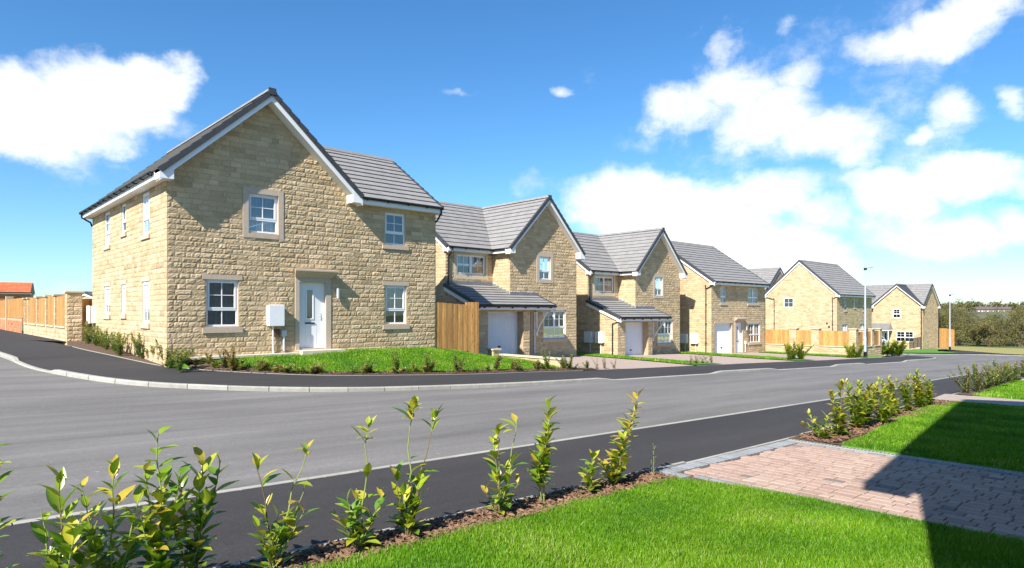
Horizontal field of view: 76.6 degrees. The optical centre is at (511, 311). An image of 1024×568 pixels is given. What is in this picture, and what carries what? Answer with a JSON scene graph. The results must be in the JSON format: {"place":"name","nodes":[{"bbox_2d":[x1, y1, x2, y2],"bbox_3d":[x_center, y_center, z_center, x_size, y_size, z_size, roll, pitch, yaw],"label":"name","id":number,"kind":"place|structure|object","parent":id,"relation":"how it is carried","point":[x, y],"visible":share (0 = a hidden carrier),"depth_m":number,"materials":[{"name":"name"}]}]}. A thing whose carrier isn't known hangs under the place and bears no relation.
{"place":"outdoors","nodes":[
{"label":"outdoors","id":0,"kind":"place"},
{"bbox_2d":[0,329,60,340],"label":"pavement","id":1,"kind":"structure","parent":0,"point":[11,334],"depth_m":28.49,"materials":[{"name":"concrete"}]},
{"bbox_2d":[67,341,163,365],"bbox_3d":[-12.931,1.310,20.889,10.408,0.442,1.293,0,0,44],"label":"side bed","id":2,"kind":"object","parent":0,"point":[90,346],"visible":0.73,"depth_m":21.13,"materials":[{"name":"brown soil"}]},
{"bbox_2d":[113,333,129,355],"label":"bed shrub","id":3,"kind":"object","parent":2,"relation":"on","point":[119,350],"visible":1,"depth_m":19.79,"materials":[{"name":"green plant"}]},
{"bbox_2d":[174,349,372,359],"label":"slab path","id":4,"kind":"structure","parent":0,"point":[305,352],"depth_m":19.75,"materials":[{"name":"grey concrete"}]},
{"bbox_2d":[168,346,587,374],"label":"grass","id":5,"kind":"structure","parent":0,"point":[417,352],"depth_m":20.65,"materials":[{"name":"green plant"}]},
{"bbox_2d":[185,360,598,374],"bbox_3d":[-2.694,1.704,20.302,13.907,0.849,2.405,0,0,-26],"label":"planting bed","id":6,"kind":"object","parent":5,"relation":"on","point":[204,365],"visible":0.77,"depth_m":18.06,"materials":[{"name":"brown soil"}]},
{"bbox_2d":[169,349,190,372],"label":"bed shrub","id":7,"kind":"object","parent":6,"relation":"on","point":[178,365],"visible":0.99,"depth_m":16.79,"materials":[{"name":"green plant"}]},
{"bbox_2d":[223,344,235,370],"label":"bed shrub","id":8,"kind":"object","parent":6,"relation":"on","point":[232,361],"visible":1,"depth_m":17.47,"materials":[{"name":"green plant"}]},
{"bbox_2d":[435,302,478,353],"bbox_3d":[-2.096,0.659,24.622,2.078,2.082,0.134,0,0,-43],"label":"timber fence","id":9,"kind":"object","parent":5,"relation":"on","point":[456,326],"visible":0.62,"depth_m":24.57,"materials":[{"name":"brown wood"}]},
{"bbox_2d":[0,338,933,386],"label":"pavement","id":10,"kind":"structure","parent":0,"point":[48,355],"depth_m":18.37,"materials":[{"name":"black asphalt"}]},
{"bbox_2d":[72,346,902,375],"bbox_3d":[7.563,2.290,35.681,51.609,2.251,11.555,0,0,-43],"label":"path edging","id":11,"kind":"object","parent":10,"relation":"on","point":[378,375],"visible":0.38,"depth_m":19.25,"materials":[{"name":"concrete"}]},
{"bbox_2d":[0,367,1020,567],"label":"pavement","id":12,"kind":"structure","parent":0,"point":[454,484],"depth_m":6.84,"materials":[{"name":"grey asphalt"}]},
{"bbox_2d":[0,354,1023,522],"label":"road","id":13,"kind":"structure","parent":0,"point":[78,430],"depth_m":11.36,"materials":[{"name":"grey asphalt"}]},
{"bbox_2d":[0,0,1023,308],"label":"sky","id":14,"kind":"structure","parent":0,"point":[886,135],"materials":[{"name":"blue"}]},
{"bbox_2d":[11,324,1023,524],"bbox_3d":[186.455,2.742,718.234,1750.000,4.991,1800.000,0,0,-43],"label":"ground","id":15,"kind":"structure","parent":0,"point":[999,346],"depth_m":67.01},
{"bbox_2d":[0,296,22,332],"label":"brick wall","id":16,"kind":"structure","parent":15,"relation":"on","point":[11,312],"depth_m":37.65,"materials":[{"name":"brick"}]},
{"bbox_2d":[0,282,34,323],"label":"brick house","id":17,"kind":"structure","parent":15,"relation":"on","point":[16,290],"depth_m":83.30,"materials":[{"name":"orange tile"}]},
{"bbox_2d":[22,291,91,346],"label":"boundary wall","id":18,"kind":"structure","parent":15,"relation":"on","point":[62,317],"depth_m":25.97,"materials":[{"name":"stone"}]},
{"bbox_2d":[79,87,443,366],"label":"stone house","id":19,"kind":"structure","parent":15,"relation":"on","point":[340,252],"depth_m":20.09,"materials":[{"name":"grey tile"}]},
{"bbox_2d":[102,282,110,318],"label":"window","id":20,"kind":"structure","parent":19,"relation":"in","point":[107,285],"depth_m":23.12,"materials":[{"name":"white plastic"}]},
{"bbox_2d":[103,211,110,250],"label":"window","id":21,"kind":"structure","parent":19,"relation":"in","point":[108,246],"depth_m":23.07,"materials":[{"name":"white plastic"}]},
{"bbox_2d":[119,280,126,318],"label":"window","id":22,"kind":"structure","parent":19,"relation":"in","point":[121,316],"depth_m":21.40,"materials":[{"name":"white plastic"}]},
{"bbox_2d":[119,203,126,237],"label":"window","id":23,"kind":"structure","parent":19,"relation":"in","point":[123,234],"depth_m":21.44,"materials":[{"name":"white plastic"}]},
{"bbox_2d":[139,276,149,328],"bbox_3d":[-10.884,-0.280,19.309,0.135,1.541,1.000,0,0,-43],"label":"window","id":24,"kind":"structure","parent":19,"relation":"in","point":[145,284],"depth_m":19.40,"materials":[{"name":"white plastic"}]},
{"bbox_2d":[139,192,149,240],"bbox_3d":[-10.884,-2.854,19.309,0.135,1.391,1.000,0,0,-43],"label":"window","id":25,"kind":"structure","parent":19,"relation":"in","point":[145,196],"depth_m":19.40,"materials":[{"name":"white plastic"}]},
{"bbox_2d":[202,274,242,332],"bbox_3d":[-8.533,-0.235,18.908,1.110,1.671,0.665,0,0,-43],"label":"window","id":26,"kind":"structure","parent":19,"relation":"in","point":[217,314],"depth_m":18.79,"materials":[{"name":"white plastic"}]},
{"bbox_2d":[243,186,283,239],"bbox_3d":[-7.525,-2.950,19.562,1.230,1.490,0.206,0,0,-43],"label":"window","id":27,"kind":"structure","parent":19,"relation":"in","point":[248,196],"depth_m":19.58,"materials":[{"name":"white plastic"}]},
{"bbox_2d":[299,282,325,349],"bbox_3d":[-6.379,0.150,20.628,0.890,2.160,0.150,0,0,-43],"label":"door","id":28,"kind":"structure","parent":19,"relation":"in","point":[311,330],"depth_m":20.69,"materials":[{"name":"white plastic"}]},
{"bbox_2d":[382,212,408,249],"bbox_3d":[-4.099,-2.820,22.676,1.060,1.281,0.165,0,0,-43],"label":"window","id":29,"kind":"structure","parent":19,"relation":"in","point":[391,246],"depth_m":22.72,"materials":[{"name":"white plastic"}]},
{"bbox_2d":[383,281,409,328],"bbox_3d":[-4.099,-0.229,22.723,1.080,1.661,0.231,0,0,-43],"label":"window","id":30,"kind":"structure","parent":19,"relation":"in","point":[396,293],"depth_m":22.75,"materials":[{"name":"white plastic"}]},
{"bbox_2d":[209,469,678,567],"bbox_3d":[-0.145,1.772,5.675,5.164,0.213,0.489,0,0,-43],"label":"bark mulch","id":31,"kind":"object","parent":15,"relation":"on","point":[310,555],"visible":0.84,"depth_m":5.37,"materials":[{"name":"brown wood"}]},
{"bbox_2d":[0,443,25,567],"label":"laurel shrub","id":32,"kind":"object","parent":31,"relation":"on","point":[3,476],"visible":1,"depth_m":3.40,"materials":[{"name":"green plant"}]},
{"bbox_2d":[26,464,106,567],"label":"laurel shrub","id":33,"kind":"object","parent":31,"relation":"on","point":[68,536],"visible":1,"depth_m":3.46,"materials":[{"name":"green plant"}]},
{"bbox_2d":[69,455,166,567],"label":"laurel shrub","id":34,"kind":"object","parent":31,"relation":"on","point":[96,545],"visible":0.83,"depth_m":3.72,"materials":[{"name":"green plant"}]},
{"bbox_2d":[120,425,191,567],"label":"laurel shrub","id":35,"kind":"object","parent":31,"relation":"on","point":[158,548],"visible":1,"depth_m":3.83,"materials":[{"name":"green plant"}]},
{"bbox_2d":[167,446,238,567],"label":"laurel shrub","id":36,"kind":"object","parent":31,"relation":"on","point":[199,545],"visible":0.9,"depth_m":4.03,"materials":[{"name":"green plant"}]},
{"bbox_2d":[244,440,318,567],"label":"laurel shrub","id":37,"kind":"object","parent":31,"relation":"on","point":[280,534],"visible":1,"depth_m":4.34,"materials":[{"name":"green plant"}]},
{"bbox_2d":[330,415,385,550],"bbox_3d":[-1.134,1.276,4.755,0.383,1.004,0.409,0,0,-1],"label":"laurel shrub","id":38,"kind":"object","parent":31,"relation":"on","point":[356,531],"visible":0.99,"depth_m":4.77,"materials":[{"name":"green plant"}]},
{"bbox_2d":[385,395,443,534],"bbox_3d":[-0.776,1.223,5.109,0.328,1.136,0.486,0,0,27],"label":"laurel shrub","id":39,"kind":"object","parent":31,"relation":"on","point":[408,506],"visible":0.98,"depth_m":5.07,"materials":[{"name":"green plant"}]},
{"bbox_2d":[481,413,528,514],"bbox_3d":[-0.072,1.376,5.729,0.432,0.890,0.388,0,0,-43],"label":"laurel shrub","id":40,"kind":"object","parent":31,"relation":"on","point":[506,502],"visible":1,"depth_m":5.72,"materials":[{"name":"green plant"}]},
{"bbox_2d":[527,395,561,504],"bbox_3d":[0.304,1.312,6.105,0.354,1.050,0.419,0,0,-2],"label":"laurel shrub","id":41,"kind":"object","parent":31,"relation":"on","point":[539,472],"visible":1,"depth_m":6.11,"materials":[{"name":"green plant"}]},
{"bbox_2d":[578,449,601,492],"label":"laurel shrub","id":42,"kind":"object","parent":31,"relation":"on","point":[588,481],"visible":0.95,"depth_m":6.53,"materials":[{"name":"green plant"}]},
{"bbox_2d":[597,387,645,485],"bbox_3d":[1.128,1.347,6.928,0.739,1.051,0.418,0,0,-43],"label":"laurel shrub","id":43,"kind":"object","parent":31,"relation":"on","point":[616,468],"visible":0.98,"depth_m":6.90,"materials":[{"name":"green plant"}]},
{"bbox_2d":[0,352,935,391],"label":"kerb","id":44,"kind":"structure","parent":15,"relation":"on","point":[12,358],"depth_m":16.05,"materials":[{"name":"concrete"}]},
{"bbox_2d":[0,366,1019,525],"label":"kerb","id":45,"kind":"structure","parent":15,"relation":"on","point":[217,492],"depth_m":7.62,"materials":[{"name":"concrete"}]},
{"bbox_2d":[436,195,585,356],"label":"stone house","id":46,"kind":"structure","parent":15,"relation":"on","point":[517,281],"depth_m":32.70,"materials":[{"name":"grey tile"}]},
{"bbox_2d":[457,254,484,274],"bbox_3d":[-2.065,-2.295,31.900,1.840,1.010,0.156,0,0,-43],"label":"window","id":47,"kind":"structure","parent":46,"relation":"in","point":[470,257],"depth_m":31.88,"materials":[{"name":"white plastic"}]},
{"bbox_2d":[488,311,516,353],"bbox_3d":[-0.577,1.040,30.684,2.230,2.120,0.070,0,0,-43],"label":"garage door","id":48,"kind":"structure","parent":46,"relation":"in","point":[502,325],"depth_m":30.83,"materials":[{"name":"white plastic"}]},
{"bbox_2d":[536,252,552,282],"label":"window","id":49,"kind":"structure","parent":46,"relation":"in","point":[542,263],"depth_m":33.53,"materials":[{"name":"white plastic"}]},
{"bbox_2d":[542,307,567,341],"bbox_3d":[2.203,0.660,34.033,1.920,1.801,0.231,0,0,-43],"label":"window","id":50,"kind":"structure","parent":46,"relation":"in","point":[549,331],"depth_m":34.09,"materials":[{"name":"white plastic"}]},
{"bbox_2d":[486,348,564,366],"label":"path","id":51,"kind":"structure","parent":15,"relation":"on","point":[496,352],"depth_m":25.19,"materials":[{"name":"stone"}]},
{"bbox_2d":[214,375,1020,567],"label":"path edging","id":52,"kind":"object","parent":15,"relation":"on","point":[532,496],"visible":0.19,"depth_m":7.81,"materials":[{"name":"concrete"}]},
{"bbox_2d":[573,227,687,358],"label":"stone house","id":53,"kind":"structure","parent":15,"relation":"on","point":[627,292],"depth_m":40.23,"materials":[{"name":"grey tile"}]},
{"bbox_2d":[595,276,612,292],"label":"window","id":54,"kind":"structure","parent":53,"relation":"in","point":[604,279],"depth_m":39.82,"materials":[{"name":"white plastic"}]},
{"bbox_2d":[626,322,642,354],"bbox_3d":[7.083,1.670,38.598,2.230,2.120,0.070,0,0,-43],"label":"garage door","id":55,"kind":"structure","parent":53,"relation":"in","point":[634,330],"depth_m":38.82,"materials":[{"name":"white metal"}]},
{"bbox_2d":[653,274,663,298],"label":"window","id":56,"kind":"structure","parent":53,"relation":"in","point":[658,279],"depth_m":41.50,"materials":[{"name":"white plastic"}]},
{"bbox_2d":[657,318,673,345],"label":"window","id":57,"kind":"structure","parent":53,"relation":"in","point":[665,337],"depth_m":41.99,"materials":[{"name":"white plastic"}]},
{"bbox_2d":[670,240,769,355],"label":"stone house","id":58,"kind":"structure","parent":15,"relation":"on","point":[722,302],"depth_m":45.61,"materials":[{"name":"grey tile"}]},
{"bbox_2d":[715,323,729,352],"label":"garage door","id":59,"kind":"structure","parent":58,"relation":"in","point":[722,330],"depth_m":45.16,"materials":[{"name":"white metal"}]},
{"bbox_2d":[736,323,741,352],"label":"door","id":60,"kind":"structure","parent":58,"relation":"in","point":[738,341],"depth_m":46.60,"materials":[{"name":"white plastic"}]},
{"bbox_2d":[748,321,760,344],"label":"window","id":61,"kind":"structure","parent":58,"relation":"in","point":[750,322],"depth_m":47.99,"materials":[{"name":"white plastic"}]},
{"bbox_2d":[748,267,783,291],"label":"stone house","id":62,"kind":"structure","parent":15,"relation":"on","point":[771,276],"depth_m":72.83,"materials":[{"name":"grey tile"}]},
{"bbox_2d":[765,328,882,357],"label":"boundary wall","id":63,"kind":"structure","parent":15,"relation":"on","point":[832,342],"depth_m":46.63,"materials":[{"name":"stone"}]},
{"bbox_2d":[863,283,940,349],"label":"stone house","id":64,"kind":"structure","parent":15,"relation":"on","point":[902,312],"depth_m":77.84,"materials":[{"name":"grey tile"}]},
{"bbox_2d":[939,307,970,345],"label":"woodland tree","id":65,"kind":"object","parent":15,"relation":"on","point":[957,333],"visible":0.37,"depth_m":96.39,"materials":[{"name":"green plant"}]},
{"bbox_2d":[952,320,972,344],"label":"woodland tree","id":66,"kind":"object","parent":15,"relation":"on","point":[959,326],"visible":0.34,"depth_m":100.72,"materials":[{"name":"green plant"}]},
{"bbox_2d":[934,346,1023,354],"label":"grass verge","id":67,"kind":"object","parent":15,"relation":"on","point":[1020,351],"depth_m":78.25,"materials":[{"name":"green plant"}]},
{"bbox_2d":[939,328,953,347],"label":"timber fence","id":68,"kind":"object","parent":67,"relation":"on","point":[943,337],"visible":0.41,"depth_m":87.90,"materials":[{"name":"brown wood"}]},
{"bbox_2d":[956,316,1005,346],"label":"woodland tree","id":69,"kind":"object","parent":15,"relation":"on","point":[970,336],"visible":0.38,"depth_m":99.64,"materials":[{"name":"green plant"}]},
{"bbox_2d":[966,319,1010,346],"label":"woodland tree","id":70,"kind":"object","parent":15,"relation":"on","point":[983,329],"visible":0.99,"depth_m":96.86,"materials":[{"name":"green plant"}]},
{"bbox_2d":[971,307,1005,343],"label":"woodland tree","id":71,"kind":"object","parent":15,"relation":"on","point":[997,317],"visible":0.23,"depth_m":105.63,"materials":[{"name":"green plant"}]},
{"bbox_2d":[984,317,1023,345],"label":"woodland tree","id":72,"kind":"object","parent":15,"relation":"on","point":[1017,338],"visible":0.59,"depth_m":98.15,"materials":[{"name":"green plant"}]},
{"bbox_2d":[998,305,1023,345],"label":"woodland tree","id":73,"kind":"object","parent":15,"relation":"on","point":[1019,313],"visible":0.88,"depth_m":98.31,"materials":[{"name":"green plant"}]},
{"bbox_2d":[560,355,694,369],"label":"driveway","id":74,"kind":"structure","parent":0,"point":[621,363],"depth_m":29.18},
{"bbox_2d":[576,352,722,364],"bbox_3d":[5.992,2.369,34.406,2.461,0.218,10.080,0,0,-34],"label":"grass","id":75,"kind":"structure","parent":0,"point":[636,358],"depth_m":33.28,"materials":[{"name":"green plant"}]},
{"bbox_2d":[291,476,1023,567],"bbox_3d":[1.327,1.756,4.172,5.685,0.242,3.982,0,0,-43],"label":"grass","id":76,"kind":"structure","parent":0,"point":[740,516],"depth_m":5.13,"materials":[{"name":"green plant"}]},
{"bbox_2d":[626,353,790,363],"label":"driveway","id":77,"kind":"structure","parent":0,"point":[721,359],"depth_m":36.15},
{"bbox_2d":[682,450,774,484],"bbox_3d":[6.469,1.958,4.973,3.950,0.123,10.500,0,0,-43],"label":"drive base","id":78,"kind":"object","parent":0,"point":[693,478],"depth_m":7.66,"materials":[{"name":"grey concrete"}]},
{"bbox_2d":[788,439,1023,474],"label":"block paving edging","id":79,"kind":"object","parent":78,"relation":"on","point":[913,457],"visible":0.38,"depth_m":8.85,"materials":[{"name":"concrete"}]},
{"bbox_2d":[680,351,812,359],"bbox_3d":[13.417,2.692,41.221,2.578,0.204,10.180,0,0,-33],"label":"grass","id":80,"kind":"structure","parent":0,"point":[750,356],"depth_m":39.81,"materials":[{"name":"green plant"}]},
{"bbox_2d":[722,353,854,359],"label":"driveway","id":81,"kind":"structure","parent":0,"point":[806,357],"depth_m":42.76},
{"bbox_2d":[765,260,875,345],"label":"stone house","id":82,"kind":"structure","parent":0,"point":[804,295],"depth_m":65.12,"materials":[{"name":"grey tile"}]},
{"bbox_2d":[766,352,883,357],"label":"lawn soil","id":83,"kind":"structure","parent":0,"point":[862,356],"depth_m":44.62,"materials":[{"name":"brown soil"}]},
{"bbox_2d":[863,266,874,357],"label":"street lamp","id":84,"kind":"object","parent":83,"relation":"on","point":[865,341],"visible":0.92,"depth_m":43.32,"materials":[{"name":"grey metal"}]},
{"bbox_2d":[657,440,1023,539],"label":"driveway","id":85,"kind":"structure","parent":0,"point":[973,498],"depth_m":7.38,"materials":[{"name":"brick"}]},
{"bbox_2d":[894,349,954,352],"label":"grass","id":86,"kind":"structure","parent":0,"point":[922,351],"depth_m":64.10,"materials":[{"name":"green plant"}]},
{"bbox_2d":[841,401,1023,471],"bbox_3d":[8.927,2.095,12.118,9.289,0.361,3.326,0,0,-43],"label":"grass","id":87,"kind":"structure","parent":0,"point":[972,423],"depth_m":10.65,"materials":[{"name":"green plant"}]},
{"bbox_2d":[791,399,956,444],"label":"bark mulch","id":88,"kind":"object","parent":87,"relation":"on","point":[860,430],"visible":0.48,"depth_m":11.22,"materials":[{"name":"brown wood"}]},
{"bbox_2d":[800,409,841,438],"bbox_3d":[4.870,1.783,10.200,0.631,0.499,0.380,0,0,23],"label":"laurel shrub","id":89,"kind":"object","parent":88,"relation":"on","point":[822,433],"visible":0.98,"depth_m":10.23,"materials":[{"name":"green plant"}]},
{"bbox_2d":[827,379,853,435],"bbox_3d":[5.264,1.571,10.469,0.479,0.950,0.390,0,0,-8],"label":"laurel shrub","id":90,"kind":"object","parent":88,"relation":"on","point":[838,415],"visible":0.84,"depth_m":10.43,"materials":[{"name":"green plant"}]},
{"bbox_2d":[841,378,877,427],"bbox_3d":[6.086,1.624,11.350,0.695,0.918,0.426,0,0,9],"label":"laurel shrub","id":91,"kind":"object","parent":88,"relation":"on","point":[859,419],"visible":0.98,"depth_m":11.32,"materials":[{"name":"green plant"}]},
{"bbox_2d":[853,379,879,424],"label":"laurel shrub","id":92,"kind":"object","parent":88,"relation":"on","point":[873,394],"visible":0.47,"depth_m":11.78,"materials":[{"name":"green plant"}]},
{"bbox_2d":[870,384,898,422],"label":"laurel shrub","id":93,"kind":"object","parent":88,"relation":"on","point":[883,415],"visible":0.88,"depth_m":11.99,"materials":[{"name":"green plant"}]},
{"bbox_2d":[877,375,903,412],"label":"laurel shrub","id":94,"kind":"object","parent":88,"relation":"on","point":[891,387],"visible":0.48,"depth_m":13.44,"materials":[{"name":"green plant"}]},
{"bbox_2d":[883,389,899,416],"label":"laurel shrub","id":95,"kind":"object","parent":88,"relation":"on","point":[889,396],"visible":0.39,"depth_m":12.81,"materials":[{"name":"green plant"}]},
{"bbox_2d":[895,373,915,410],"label":"laurel shrub","id":96,"kind":"object","parent":88,"relation":"on","point":[904,392],"visible":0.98,"depth_m":13.97,"materials":[{"name":"green plant"}]},
{"bbox_2d":[909,367,927,407],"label":"laurel shrub","id":97,"kind":"object","parent":88,"relation":"on","point":[917,395],"visible":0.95,"depth_m":14.73,"materials":[{"name":"green plant"}]},
{"bbox_2d":[911,374,935,404],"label":"laurel shrub","id":98,"kind":"object","parent":88,"relation":"on","point":[929,391],"visible":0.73,"depth_m":15.28,"materials":[{"name":"green plant"}]},
{"bbox_2d":[939,309,1015,319],"bbox_3d":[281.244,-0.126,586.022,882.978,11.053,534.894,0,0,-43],"label":"hill","id":99,"kind":"structure","parent":0,"point":[989,312],"depth_m":440.73,"materials":[{"name":"green plant"}]},
{"bbox_2d":[932,394,1023,406],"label":"garden path","id":100,"kind":"structure","parent":0,"point":[974,399],"depth_m":17.08,"materials":[{"name":"grey concrete"}]},
{"bbox_2d":[972,380,1023,399],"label":"grass","id":101,"kind":"structure","parent":0,"point":[1008,390],"depth_m":19.33,"materials":[{"name":"green plant"}]},
{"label":"lawn soil","id":102,"kind":"structure","parent":0,"visible":0},
{"bbox_2d":[956,382,1006,395],"bbox_3d":[16.031,2.480,21.540,0.579,0.288,9.236,0,0,45],"label":"planting bed","id":103,"kind":"object","parent":102,"relation":"on","point":[971,391],"visible":0.31,"depth_m":19.40,"materials":[{"name":"brown soil"}]},
{"bbox_2d":[947,371,971,392],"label":"rose bush","id":104,"kind":"object","parent":103,"relation":"on","point":[959,384],"visible":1,"depth_m":18.84,"materials":[{"name":"green plant"}]},
{"bbox_2d":[963,364,994,391],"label":"rose bush","id":105,"kind":"object","parent":103,"relation":"on","point":[976,388],"visible":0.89,"depth_m":19.37,"materials":[{"name":"green plant"}]},
{"bbox_2d":[985,359,1013,385],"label":"rose bush","id":106,"kind":"object","parent":103,"relation":"on","point":[1005,376],"visible":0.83,"depth_m":21.33,"materials":[{"name":"green plant"}]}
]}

